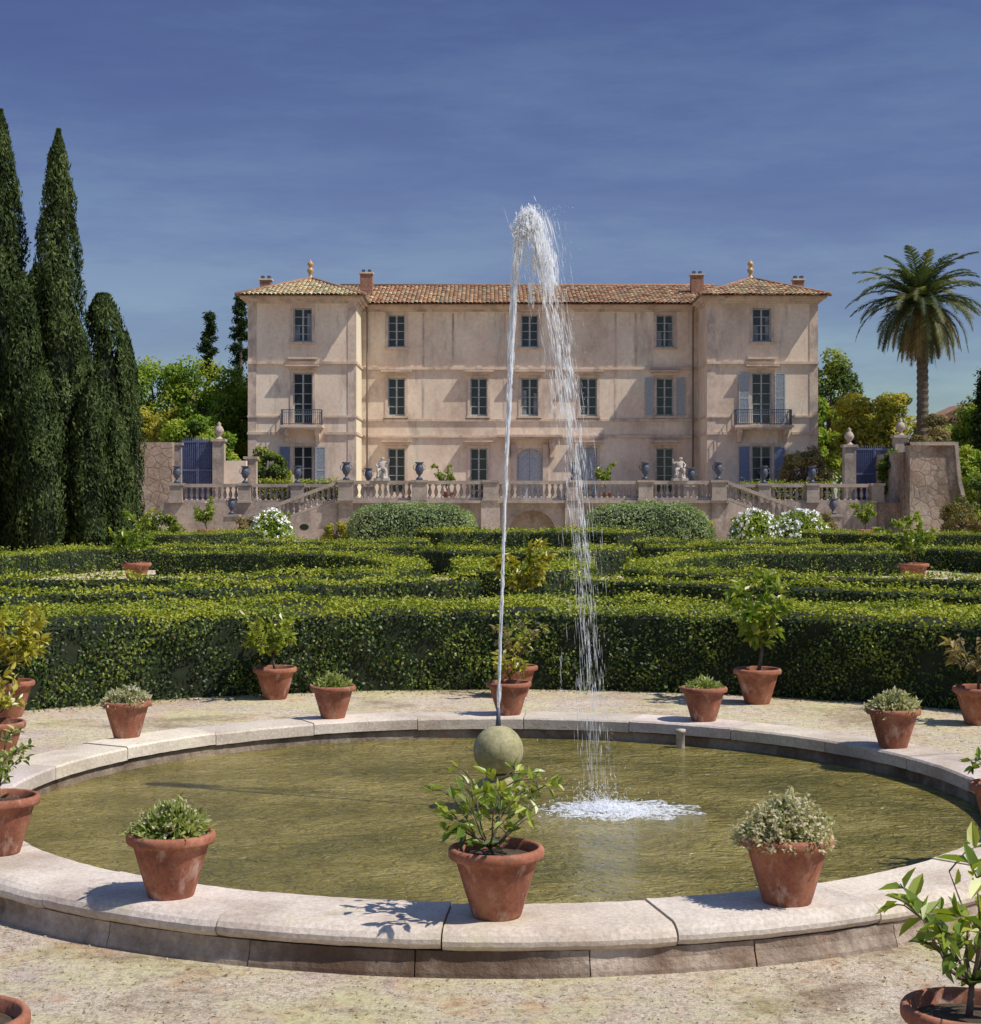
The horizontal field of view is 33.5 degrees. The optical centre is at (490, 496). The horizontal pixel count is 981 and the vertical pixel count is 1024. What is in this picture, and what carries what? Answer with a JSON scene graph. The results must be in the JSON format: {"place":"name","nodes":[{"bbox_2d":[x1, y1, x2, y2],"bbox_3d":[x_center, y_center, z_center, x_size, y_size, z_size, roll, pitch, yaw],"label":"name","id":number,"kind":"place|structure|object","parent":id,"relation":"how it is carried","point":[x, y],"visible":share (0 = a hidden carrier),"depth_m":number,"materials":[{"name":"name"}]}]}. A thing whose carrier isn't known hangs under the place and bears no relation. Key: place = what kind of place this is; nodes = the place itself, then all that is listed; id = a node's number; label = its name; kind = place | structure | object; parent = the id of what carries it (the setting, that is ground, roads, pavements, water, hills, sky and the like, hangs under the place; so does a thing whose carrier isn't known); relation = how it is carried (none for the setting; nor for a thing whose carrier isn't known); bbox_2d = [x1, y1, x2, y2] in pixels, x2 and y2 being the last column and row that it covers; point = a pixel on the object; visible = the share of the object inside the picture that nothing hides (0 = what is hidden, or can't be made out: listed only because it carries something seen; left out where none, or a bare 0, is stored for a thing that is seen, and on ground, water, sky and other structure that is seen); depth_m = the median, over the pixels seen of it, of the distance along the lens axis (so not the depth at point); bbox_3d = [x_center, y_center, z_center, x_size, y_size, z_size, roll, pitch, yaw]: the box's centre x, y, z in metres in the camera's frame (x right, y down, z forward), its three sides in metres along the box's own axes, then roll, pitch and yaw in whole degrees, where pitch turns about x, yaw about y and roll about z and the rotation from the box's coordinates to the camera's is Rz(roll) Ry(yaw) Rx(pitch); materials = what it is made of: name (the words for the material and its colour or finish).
{"place":"outdoors","nodes":[
{"label":"outdoors","id":0,"kind":"place"},
{"bbox_2d":[0,570,980,1023],"bbox_3d":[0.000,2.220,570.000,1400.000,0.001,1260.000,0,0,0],"label":"ground","id":1,"kind":"structure","parent":0,"point":[52,994],"depth_m":7.47,"materials":[{"name":"beige gravel"}]},
{"bbox_2d":[0,662,25,762],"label":"potted lemon tree","id":2,"kind":"object","parent":1,"relation":"on","point":[7,700],"visible":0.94,"depth_m":13.58,"materials":[{"name":"green plant"}]},
{"bbox_2d":[0,995,30,1023],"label":"terracotta plant pot","id":3,"kind":"object","parent":1,"relation":"on","point":[14,1010],"visible":1,"depth_m":5.97,"materials":[{"name":"ceramic"}]},
{"bbox_2d":[0,108,31,551],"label":"cypress tree","id":4,"kind":"object","parent":1,"relation":"on","point":[12,249],"visible":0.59,"depth_m":57.64,"materials":[{"name":"green plant"}]},
{"bbox_2d":[0,271,47,553],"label":"cypress tree","id":5,"kind":"object","parent":1,"relation":"on","point":[26,346],"visible":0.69,"depth_m":56.10,"materials":[{"name":"green plant"}]},
{"bbox_2d":[0,603,53,717],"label":"potted lemon tree","id":6,"kind":"object","parent":1,"relation":"on","point":[24,643],"visible":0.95,"depth_m":16.32,"materials":[{"name":"green plant"}]},
{"bbox_2d":[10,367,67,551],"bbox_3d":[-15.335,-1.094,55.528,1.899,6.628,1.951,0,0,0],"label":"cypress tree","id":7,"kind":"object","parent":1,"relation":"on","point":[40,473],"visible":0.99,"depth_m":55.07,"materials":[{"name":"green plant"}]},
{"bbox_2d":[33,128,90,550],"bbox_3d":[-15.334,-5.444,57.999,2.392,15.328,2.388,0,0,0],"label":"cypress tree","id":8,"kind":"object","parent":1,"relation":"on","point":[56,273],"visible":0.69,"depth_m":57.54,"materials":[{"name":"green plant"}]},
{"bbox_2d":[67,377,113,549],"bbox_3d":[-14.117,-0.994,57.445,1.645,6.429,1.670,0,0,0],"label":"cypress tree","id":9,"kind":"object","parent":1,"relation":"on","point":[87,510],"visible":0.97,"depth_m":57.12,"materials":[{"name":"green plant"}]},
{"bbox_2d":[84,292,138,542],"bbox_3d":[-14.224,-2.644,60.017,2.560,9.728,2.571,0,0,0],"label":"cypress tree","id":10,"kind":"object","parent":1,"relation":"on","point":[103,312],"visible":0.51,"depth_m":59.61,"materials":[{"name":"green plant"}]},
{"bbox_2d":[102,410,136,547],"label":"cypress tree","id":11,"kind":"object","parent":1,"relation":"on","point":[119,459],"visible":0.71,"depth_m":58.19,"materials":[{"name":"green plant"}]},
{"bbox_2d":[114,330,147,543],"bbox_3d":[-13.623,-1.993,60.934,1.590,8.426,1.664,0,0,0],"label":"cypress tree","id":12,"kind":"object","parent":1,"relation":"on","point":[136,434],"visible":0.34,"depth_m":60.76,"materials":[{"name":"green plant"}]},
{"bbox_2d":[108,507,155,578],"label":"potted lemon tree","id":13,"kind":"object","parent":1,"relation":"on","point":[133,538],"visible":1,"depth_m":40.86,"materials":[{"name":"green plant"}]},
{"bbox_2d":[135,510,186,534],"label":"garden shrub","id":14,"kind":"object","parent":1,"relation":"on","point":[174,526],"visible":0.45,"depth_m":69.60,"materials":[{"name":"green plant"}]},
{"bbox_2d":[136,442,246,514],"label":"rubble wall","id":15,"kind":"structure","parent":1,"relation":"on","point":[159,463],"depth_m":83.90,"materials":[{"name":"stone"}]},
{"bbox_2d":[139,526,264,547],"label":"clipped box hedge","id":16,"kind":"object","parent":1,"relation":"on","point":[221,537],"visible":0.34,"depth_m":63.22,"materials":[{"name":"green plant"}]},
{"bbox_2d":[0,539,419,579],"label":"clipped box hedge","id":17,"kind":"object","parent":1,"relation":"on","point":[70,560],"visible":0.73,"depth_m":48.08,"materials":[{"name":"green plant"}]},
{"bbox_2d":[0,543,431,595],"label":"clipped box hedge","id":18,"kind":"object","parent":1,"relation":"on","point":[211,564],"visible":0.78,"depth_m":36.67,"materials":[{"name":"green plant"}]},
{"bbox_2d":[0,567,482,609],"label":"clipped box hedge","id":19,"kind":"object","parent":1,"relation":"on","point":[444,587],"visible":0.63,"depth_m":28.24,"materials":[{"name":"green plant"}]},
{"bbox_2d":[239,603,297,699],"bbox_3d":[-2.414,1.698,17.781,0.677,1.046,0.859,0,0,0],"label":"potted lemon tree","id":20,"kind":"object","parent":1,"relation":"on","point":[274,680],"visible":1,"depth_m":17.77,"materials":[{"name":"green plant"}]},
{"bbox_2d":[247,507,296,541],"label":"white flowering shrub","id":21,"kind":"object","parent":1,"relation":"on","point":[272,523],"visible":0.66,"depth_m":71.03,"materials":[{"name":"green plant"}]},
{"bbox_2d":[239,533,431,558],"bbox_3d":[-5.323,1.791,56.262,6.628,1.075,1.459,0,0,-7],"label":"clipped box hedge","id":22,"kind":"object","parent":1,"relation":"on","point":[419,542],"visible":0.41,"depth_m":56.00,"materials":[{"name":"green plant"}]},
{"bbox_2d":[345,500,479,541],"bbox_3d":[-3.163,1.282,66.008,5.642,2.261,3.393,0,0,0],"label":"rounded box shrub","id":23,"kind":"object","parent":1,"relation":"on","point":[406,519],"visible":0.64,"depth_m":64.89,"materials":[{"name":"green plant"}]},
{"bbox_2d":[0,926,961,1023],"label":"fallen leaves","id":24,"kind":"object","parent":1,"relation":"on","point":[468,993],"visible":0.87,"depth_m":7.33,"materials":[{"name":"brown plant"}]},
{"bbox_2d":[23,689,956,715],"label":"fallen leaves","id":25,"kind":"object","parent":1,"relation":"on","point":[470,691],"visible":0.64,"depth_m":18.04,"materials":[{"name":"brown plant"}]},
{"bbox_2d":[0,707,980,978],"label":"stone fountain basin","id":26,"kind":"object","parent":1,"relation":"on","point":[52,895],"visible":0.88,"depth_m":8.02,"materials":[{"name":"stone"}]},
{"bbox_2d":[0,724,40,856],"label":"potted lemon tree","id":27,"kind":"object","parent":26,"relation":"on","point":[17,805],"visible":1,"depth_m":9.13,"materials":[{"name":"orange ceramic"}]},
{"bbox_2d":[97,684,154,738],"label":"potted shrub","id":28,"kind":"object","parent":26,"relation":"on","point":[126,713],"visible":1,"depth_m":13.44,"materials":[{"name":"orange ceramic"}]},
{"bbox_2d":[120,792,215,900],"bbox_3d":[-1.615,1.746,8.172,0.474,0.514,0.444,0,0,0],"label":"potted shrub","id":29,"kind":"object","parent":26,"relation":"on","point":[170,852],"visible":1,"depth_m":8.05,"materials":[{"name":"orange ceramic"}]},
{"bbox_2d":[310,670,355,718],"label":"potted shrub","id":30,"kind":"object","parent":26,"relation":"on","point":[332,692],"visible":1,"depth_m":14.61,"materials":[{"name":"orange ceramic"}]},
{"bbox_2d":[423,756,563,921],"bbox_3d":[0.077,1.614,7.775,0.655,0.779,0.660,0,0,-34],"label":"potted lemon tree","id":31,"kind":"object","parent":26,"relation":"on","point":[496,874],"visible":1,"depth_m":7.70,"materials":[{"name":"orange ceramic"}]},
{"bbox_2d":[24,738,980,905],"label":"pond water","id":32,"kind":"structure","parent":26,"relation":"in","point":[360,820],"depth_m":11.13,"materials":[{"name":"green liquid"}]},
{"bbox_2d":[497,197,705,822],"bbox_3d":[0.771,0.051,11.394,1.457,4.303,0.927,0,0,0],"label":"fountain water jet","id":33,"kind":"object","parent":32,"relation":"on","point":[528,226],"visible":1,"depth_m":11.38,"materials":[{"name":"liquid"}]},
{"bbox_2d":[486,641,530,715],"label":"potted lemon tree","id":34,"kind":"object","parent":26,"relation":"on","point":[513,693],"visible":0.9,"depth_m":14.90,"materials":[{"name":"orange ceramic"}]},
{"bbox_2d":[680,673,727,721],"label":"potted shrub","id":35,"kind":"object","parent":26,"relation":"on","point":[703,697],"visible":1,"depth_m":14.44,"materials":[{"name":"orange ceramic"}]},
{"bbox_2d":[726,786,837,907],"bbox_3d":[1.445,1.719,8.033,0.565,0.569,0.512,0,0,0],"label":"potted shrub","id":36,"kind":"object","parent":26,"relation":"on","point":[788,844],"visible":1,"depth_m":7.91,"materials":[{"name":"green plant"}]},
{"bbox_2d":[859,686,921,748],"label":"potted shrub","id":37,"kind":"object","parent":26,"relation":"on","point":[893,718],"visible":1,"depth_m":12.93,"materials":[{"name":"orange ceramic"}]},
{"bbox_2d":[960,747,980,812],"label":"potted lemon tree","id":38,"kind":"object","parent":26,"relation":"on","point":[975,785],"visible":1,"depth_m":9.53,"materials":[{"name":"green plant"}]},
{"bbox_2d":[0,584,980,710],"bbox_3d":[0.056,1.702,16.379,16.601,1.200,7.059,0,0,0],"label":"clipped box hedge","id":39,"kind":"object","parent":1,"relation":"on","point":[864,654],"visible":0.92,"depth_m":18.24,"materials":[{"name":"green plant"}]},
{"bbox_2d":[489,618,549,696],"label":"potted lemon tree","id":40,"kind":"object","parent":1,"relation":"on","point":[521,638],"visible":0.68,"depth_m":17.94,"materials":[{"name":"green plant"}]},
{"bbox_2d":[483,537,557,600],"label":"potted lemon tree","id":41,"kind":"object","parent":1,"relation":"on","point":[528,577],"visible":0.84,"depth_m":25.14,"materials":[{"name":"green plant"}]},
{"bbox_2d":[447,553,599,599],"bbox_3d":[0.797,1.818,37.520,3.750,1.017,5.283,0,0,0],"label":"clipped box hedge","id":42,"kind":"object","parent":1,"relation":"on","point":[557,575],"visible":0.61,"depth_m":35.75,"materials":[{"name":"green plant"}]},
{"bbox_2d":[417,538,636,576],"bbox_3d":[1.059,1.742,45.417,6.291,1.160,3.094,0,0,0],"label":"clipped box hedge","id":43,"kind":"object","parent":1,"relation":"on","point":[608,560],"visible":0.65,"depth_m":45.12,"materials":[{"name":"green plant"}]},
{"bbox_2d":[412,522,644,551],"bbox_3d":[1.400,1.639,59.425,8.518,1.459,2.996,0,0,0],"label":"clipped box hedge","id":44,"kind":"object","parent":1,"relation":"on","point":[521,537],"visible":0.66,"depth_m":59.01,"materials":[{"name":"green plant"}]},
{"bbox_2d":[136,500,974,541],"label":"retaining wall","id":45,"kind":"structure","parent":1,"relation":"on","point":[538,514],"depth_m":78.00,"materials":[{"name":"stone"}]},
{"bbox_2d":[135,405,193,441],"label":"deciduous tree","id":46,"kind":"object","parent":45,"relation":"on","point":[152,426],"visible":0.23,"depth_m":102.74,"materials":[{"name":"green plant"}]},
{"bbox_2d":[133,355,201,419],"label":"deciduous tree","id":47,"kind":"object","parent":45,"relation":"on","point":[146,377],"visible":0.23,"depth_m":110.75,"materials":[{"name":"green plant"}]},
{"bbox_2d":[158,403,225,442],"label":"deciduous tree","id":48,"kind":"object","parent":45,"relation":"on","point":[187,423],"visible":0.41,"depth_m":99.78,"materials":[{"name":"green plant"}]},
{"bbox_2d":[149,355,247,460],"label":"deciduous tree","id":49,"kind":"object","parent":45,"relation":"on","point":[219,402],"visible":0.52,"depth_m":109.44,"materials":[{"name":"green plant"}]},
{"bbox_2d":[193,310,221,415],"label":"conifer tree","id":50,"kind":"object","parent":45,"relation":"on","point":[206,345],"visible":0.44,"depth_m":124.81,"materials":[{"name":"green plant"}]},
{"bbox_2d":[195,429,240,460],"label":"deciduous tree","id":51,"kind":"object","parent":45,"relation":"on","point":[231,455],"visible":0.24,"depth_m":94.99,"materials":[{"name":"green plant"}]},
{"bbox_2d":[211,422,226,499],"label":"gate pillar","id":52,"kind":"structure","parent":45,"relation":"on","point":[218,456],"depth_m":85.70,"materials":[{"name":"stone"}]},
{"bbox_2d":[182,437,211,499],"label":"iron gate","id":53,"kind":"structure","parent":52,"relation":"attached to","point":[196,461],"depth_m":86.03,"materials":[{"name":"blue metal"}]},
{"bbox_2d":[221,296,247,433],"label":"conifer tree","id":54,"kind":"object","parent":45,"relation":"on","point":[239,334],"visible":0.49,"depth_m":124.79,"materials":[{"name":"green plant"}]},
{"bbox_2d":[252,445,292,482],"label":"garden shrub","id":55,"kind":"object","parent":45,"relation":"on","point":[278,468],"visible":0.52,"depth_m":96.50,"materials":[{"name":"green plant"}]},
{"bbox_2d":[258,475,341,499],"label":"clipped box hedge","id":56,"kind":"object","parent":45,"relation":"on","point":[313,481],"visible":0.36,"depth_m":87.62,"materials":[{"name":"green plant"}]},
{"bbox_2d":[168,480,885,522],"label":"balustrade","id":57,"kind":"object","parent":45,"relation":"on","point":[714,489],"visible":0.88,"depth_m":78.01,"materials":[{"name":"stone"}]},
{"bbox_2d":[256,304,808,499],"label":"walls","id":58,"kind":"structure","parent":45,"relation":"on","point":[478,339],"depth_m":104.50,"materials":[{"name":"paint"}]},
{"bbox_2d":[366,307,693,480],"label":"downpipes","id":59,"kind":"object","parent":58,"relation":"attached to","point":[692,388],"visible":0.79,"depth_m":104.24,"materials":[{"name":"metal"}]},
{"bbox_2d":[293,309,770,497],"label":"windows","id":60,"kind":"structure","parent":58,"relation":"attached to","point":[303,399],"depth_m":104.70,"materials":[{"name":"grey glass"}]},
{"bbox_2d":[280,373,784,497],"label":"shutters and door","id":61,"kind":"object","parent":58,"relation":"attached to","point":[589,458],"visible":0.76,"depth_m":104.39,"materials":[{"name":"wood"}]},
{"bbox_2d":[240,296,826,497],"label":"stone trim","id":62,"kind":"structure","parent":58,"relation":"attached to","point":[711,362],"depth_m":101.61,"materials":[{"name":"stone"}]},
{"bbox_2d":[234,277,831,304],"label":"roof deck","id":63,"kind":"structure","parent":62,"relation":"on","point":[466,293],"depth_m":106.90,"materials":[{"name":"brown tile"}]},
{"bbox_2d":[259,269,805,294],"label":"chimneys","id":64,"kind":"object","parent":63,"relation":"on","point":[696,283],"visible":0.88,"depth_m":107.60,"materials":[{"name":"brick"}]},
{"bbox_2d":[243,279,825,302],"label":"roof tiles","id":65,"kind":"object","parent":63,"relation":"on","point":[751,287],"visible":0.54,"depth_m":104.72,"materials":[{"name":"orange tile"}]},
{"bbox_2d":[281,409,791,424],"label":"balcony railings","id":66,"kind":"object","parent":62,"relation":"on","point":[735,417],"visible":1,"depth_m":99.05,"materials":[{"name":"metal"}]},
{"bbox_2d":[738,476,834,499],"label":"balustrade","id":67,"kind":"object","parent":45,"relation":"on","point":[794,491],"visible":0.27,"depth_m":87.62,"materials":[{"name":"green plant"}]},
{"bbox_2d":[777,445,836,483],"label":"garden shrub","id":68,"kind":"object","parent":45,"relation":"on","point":[812,457],"visible":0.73,"depth_m":95.40,"materials":[{"name":"green plant"}]},
{"bbox_2d":[818,395,841,479],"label":"deciduous tree","id":69,"kind":"object","parent":45,"relation":"on","point":[824,436],"visible":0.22,"depth_m":103.59,"materials":[{"name":"green plant"}]},
{"bbox_2d":[818,347,863,483],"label":"deciduous tree","id":70,"kind":"object","parent":45,"relation":"on","point":[836,372],"visible":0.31,"depth_m":111.82,"materials":[{"name":"green plant"}]},
{"bbox_2d":[832,392,909,477],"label":"deciduous tree","id":71,"kind":"object","parent":45,"relation":"on","point":[855,412],"visible":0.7,"depth_m":97.97,"materials":[{"name":"green plant"}]},
{"bbox_2d":[861,392,928,446],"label":"deciduous tree","id":72,"kind":"object","parent":45,"relation":"on","point":[903,396],"visible":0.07,"depth_m":103.64,"materials":[{"name":"green plant"}]},
{"bbox_2d":[845,245,980,437],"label":"palm tree","id":73,"kind":"object","parent":45,"relation":"on","point":[922,333],"visible":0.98,"depth_m":94.12,"materials":[{"name":"green plant"}]},
{"bbox_2d":[909,413,959,447],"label":"shrub","id":74,"kind":"object","parent":45,"relation":"on","point":[933,421],"visible":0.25,"depth_m":91.38,"materials":[{"name":"green plant"}]},
{"bbox_2d":[931,402,980,499],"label":"deciduous tree","id":75,"kind":"object","parent":45,"relation":"on","point":[961,433],"visible":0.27,"depth_m":94.82,"materials":[{"name":"green plant"}]},
{"bbox_2d":[959,444,980,504],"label":"garden shrub","id":76,"kind":"object","parent":45,"relation":"on","point":[967,452],"visible":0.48,"depth_m":83.30,"materials":[{"name":"green plant"}]},
{"bbox_2d":[970,368,980,466],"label":"conifer tree","id":77,"kind":"object","parent":45,"relation":"on","point":[976,431],"visible":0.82,"depth_m":93.83,"materials":[{"name":"green plant"}]},
{"bbox_2d":[577,499,716,541],"bbox_3d":[6.298,1.218,65.990,5.718,2.255,3.381,0,0,0],"label":"rounded box shrub","id":78,"kind":"object","parent":1,"relation":"on","point":[657,519],"visible":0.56,"depth_m":64.87,"materials":[{"name":"green plant"}]},
{"bbox_2d":[632,534,821,559],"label":"clipped box hedge","id":79,"kind":"object","parent":1,"relation":"on","point":[638,544],"visible":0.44,"depth_m":55.99,"materials":[{"name":"green plant"}]},
{"bbox_2d":[724,507,781,541],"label":"white flowering shrub","id":80,"kind":"object","parent":1,"relation":"on","point":[754,523],"visible":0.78,"depth_m":70.44,"materials":[{"name":"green plant"}]},
{"bbox_2d":[722,567,797,704],"bbox_3d":[2.871,1.488,17.573,0.792,1.466,0.991,0,0,0],"label":"potted lemon tree","id":81,"kind":"object","parent":1,"relation":"on","point":[757,684],"visible":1,"depth_m":17.38,"materials":[{"name":"green plant"}]},
{"bbox_2d":[564,563,980,609],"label":"clipped box hedge","id":82,"kind":"object","parent":1,"relation":"on","point":[614,586],"visible":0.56,"depth_m":28.41,"materials":[{"name":"green plant"}]},
{"bbox_2d":[620,544,980,593],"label":"clipped box hedge","id":83,"kind":"object","parent":1,"relation":"on","point":[842,564],"visible":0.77,"depth_m":41.23,"materials":[{"name":"green plant"}]},
{"bbox_2d":[773,506,834,541],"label":"white flowering shrub","id":84,"kind":"object","parent":1,"relation":"on","point":[791,524],"visible":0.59,"depth_m":70.39,"materials":[{"name":"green plant"}]},
{"bbox_2d":[642,537,980,573],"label":"clipped box hedge","id":85,"kind":"object","parent":1,"relation":"on","point":[967,559],"visible":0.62,"depth_m":49.20,"materials":[{"name":"green plant"}]},
{"bbox_2d":[848,500,876,533],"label":"potted lemon tree","id":86,"kind":"object","parent":1,"relation":"on","point":[863,517],"visible":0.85,"depth_m":74.86,"materials":[{"name":"green plant"}]},
{"bbox_2d":[877,503,900,534],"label":"rubble wall","id":87,"kind":"structure","parent":1,"relation":"on","point":[887,513],"depth_m":80.80,"materials":[{"name":"stone"}]},
{"bbox_2d":[800,526,980,548],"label":"clipped box hedge","id":88,"kind":"object","parent":1,"relation":"on","point":[850,537],"visible":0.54,"depth_m":62.56,"materials":[{"name":"green plant"}]},
{"bbox_2d":[871,509,938,578],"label":"potted lemon tree","id":89,"kind":"object","parent":1,"relation":"on","point":[917,542],"visible":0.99,"depth_m":40.43,"materials":[{"name":"green plant"}]},
{"bbox_2d":[876,442,968,534],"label":"scrolled garden wall","id":90,"kind":"structure","parent":1,"relation":"on","point":[925,478],"depth_m":79.40,"materials":[{"name":"stone"}]},
{"bbox_2d":[875,821,980,1023],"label":"potted lemon tree","id":91,"kind":"object","parent":1,"relation":"on","point":[948,1005],"visible":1,"depth_m":5.99,"materials":[{"name":"green plant"}]},
{"bbox_2d":[938,633,980,725],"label":"potted lemon tree","id":92,"kind":"object","parent":1,"relation":"on","point":[969,697],"visible":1,"depth_m":15.86,"materials":[{"name":"orange ceramic"}]},
{"bbox_2d":[939,495,980,534],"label":"garden shrub","id":93,"kind":"object","parent":1,"relation":"on","point":[953,519],"visible":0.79,"depth_m":73.70,"materials":[{"name":"green plant"}]},
{"bbox_2d":[961,476,980,531],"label":"garden shrub","id":94,"kind":"object","parent":1,"relation":"on","point":[974,484],"visible":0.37,"depth_m":76.55,"materials":[{"name":"green plant"}]},
{"bbox_2d":[0,0,980,497],"label":"sky","id":95,"kind":"structure","parent":0,"point":[214,148],"materials":[{"name":"blue"}]},
{"bbox_2d":[840,427,857,499],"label":"gate pillar","id":96,"kind":"structure","parent":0,"point":[848,462],"depth_m":85.70,"materials":[{"name":"stone"}]},
{"bbox_2d":[890,418,910,451],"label":"gate pillar","id":97,"kind":"structure","parent":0,"point":[899,439],"depth_m":85.65,"materials":[{"name":"stone"}]},
{"bbox_2d":[856,445,893,499],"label":"iron gate","id":98,"kind":"structure","parent":97,"relation":"attached to","point":[865,465],"depth_m":86.03,"materials":[{"name":"blue metal"}]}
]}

